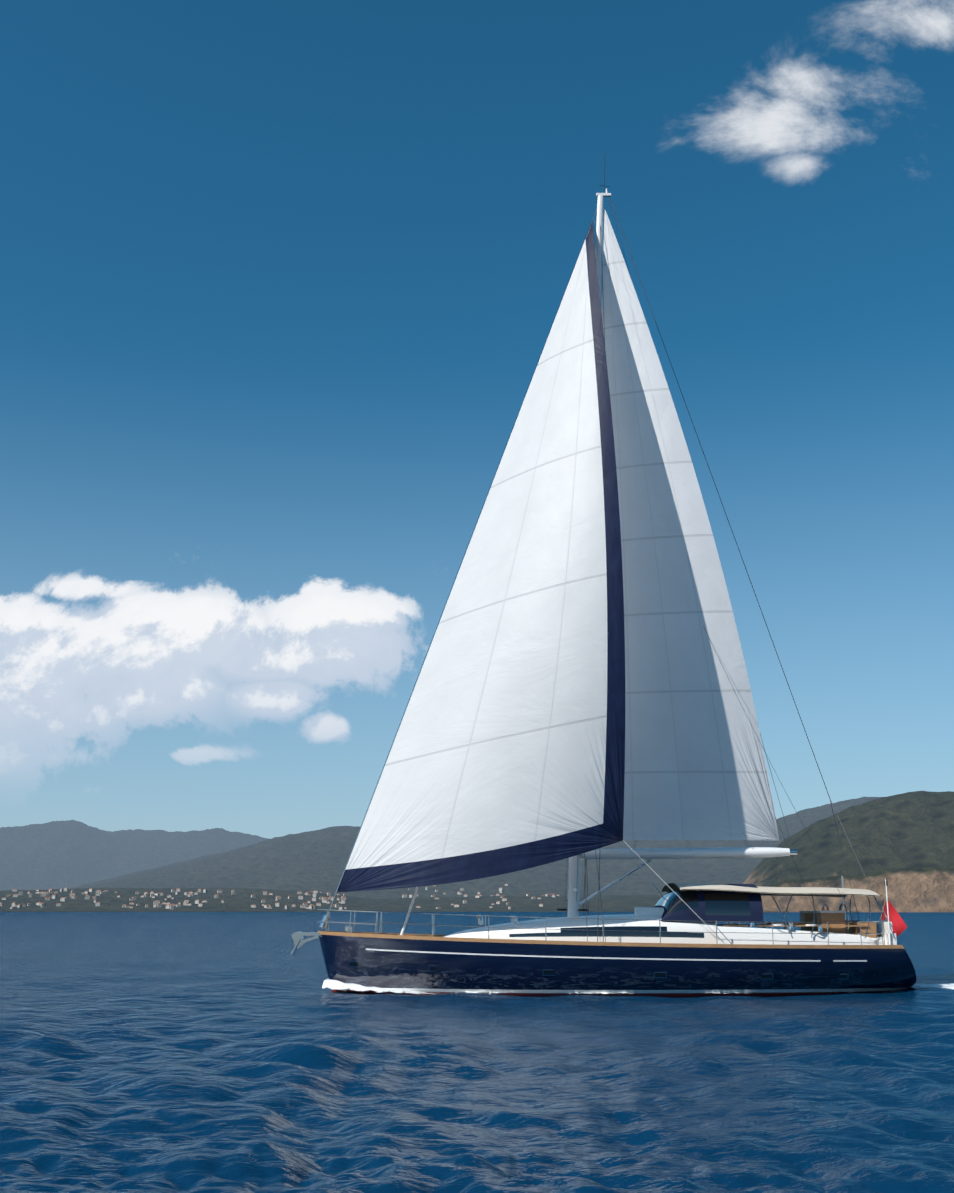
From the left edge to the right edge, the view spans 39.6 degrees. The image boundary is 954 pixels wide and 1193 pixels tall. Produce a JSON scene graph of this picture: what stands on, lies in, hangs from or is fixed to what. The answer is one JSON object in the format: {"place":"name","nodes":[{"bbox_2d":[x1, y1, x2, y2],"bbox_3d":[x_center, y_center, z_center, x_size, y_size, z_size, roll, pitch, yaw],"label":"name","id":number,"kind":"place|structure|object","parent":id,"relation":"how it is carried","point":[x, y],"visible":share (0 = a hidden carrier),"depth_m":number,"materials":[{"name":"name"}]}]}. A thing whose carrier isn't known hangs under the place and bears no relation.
{"place":"outdoors","nodes":[
{"label":"outdoors","id":0,"kind":"place"},
{"bbox_2d":[0,912,953,1192],"bbox_3d":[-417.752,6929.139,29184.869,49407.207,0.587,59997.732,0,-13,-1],"label":"sea","id":1,"kind":"structure","parent":0,"point":[192,1052],"depth_m":20.77,"materials":[{"name":"blue liquid"}]},
{"bbox_2d":[318,931,916,997],"bbox_3d":[4.383,13.512,42.629,19.137,5.350,5.280,0,-13,-1],"label":"yacht hull","id":2,"kind":"object","parent":1,"relation":"on","point":[510,967],"visible":0.71,"depth_m":40.82,"materials":[{"name":"blue plastic"}]},
{"bbox_2d":[291,840,892,979],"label":"deck fittings","id":3,"kind":"object","parent":2,"relation":"attached to","point":[883,927],"visible":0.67,"depth_m":41.79,"materials":[{"name":"silver metal"}]},
{"bbox_2d":[881,900,906,936],"bbox_3d":[13.997,10.916,44.623,0.930,1.476,0.132,0,-13,-1],"label":"flag","id":4,"kind":"object","parent":3,"relation":"attached to","point":[899,926],"visible":0.54,"depth_m":44.65,"materials":[{"name":"red fabric"}]},
{"bbox_2d":[319,165,885,941],"bbox_3d":[3.994,-2.716,46.473,18.262,28.596,4.921,0,-13,-1],"label":"yacht rig","id":5,"kind":"object","parent":2,"relation":"attached to","point":[575,901],"visible":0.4,"depth_m":43.53},
{"bbox_2d":[337,220,624,891],"bbox_3d":[0.026,-2.582,44.490,9.205,24.393,3.656,0,-13,-1],"label":"headsail","id":6,"kind":"object","parent":5,"relation":"attached to","point":[506,754],"visible":1,"depth_m":42.69,"materials":[{"name":"white fabric"}]},
{"bbox_2d":[601,210,778,840],"bbox_3d":[6.668,-3.306,45.984,6.449,23.172,0.926,-1,-13,5],"label":"mainsail","id":7,"kind":"object","parent":5,"relation":"attached to","point":[695,766],"visible":0.85,"depth_m":44.54,"materials":[{"name":"white fabric"}]},
{"bbox_2d":[443,883,896,944],"bbox_3d":[6.346,10.424,43.397,15.064,2.025,4.281,0,-13,-1],"label":"cabin superstructure","id":8,"kind":"object","parent":2,"relation":"on","point":[709,905],"visible":0.94,"depth_m":41.68,"materials":[{"name":"white plastic"}]},
{"bbox_2d":[322,978,953,994],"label":"wake foam","id":9,"kind":"object","parent":1,"relation":"on","point":[332,984],"visible":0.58,"depth_m":41.76,"materials":[{"name":"white"}]},
{"bbox_2d":[0,791,953,911],"bbox_3d":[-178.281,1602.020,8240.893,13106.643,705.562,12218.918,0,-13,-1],"label":"coastal hills","id":10,"kind":"structure","parent":0,"point":[903,844],"depth_m":5000.38,"materials":[{"name":"green plant"}]},
{"bbox_2d":[0,884,559,909],"bbox_3d":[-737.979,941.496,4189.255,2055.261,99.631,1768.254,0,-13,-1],"label":"town buildings","id":11,"kind":"structure","parent":10,"relation":"on","point":[156,903],"depth_m":3719.95,"materials":[{"name":"grey"}]},
{"bbox_2d":[0,0,953,838],"label":"sky","id":12,"kind":"structure","parent":0,"point":[283,283],"materials":[{"name":"blue"}]}
]}

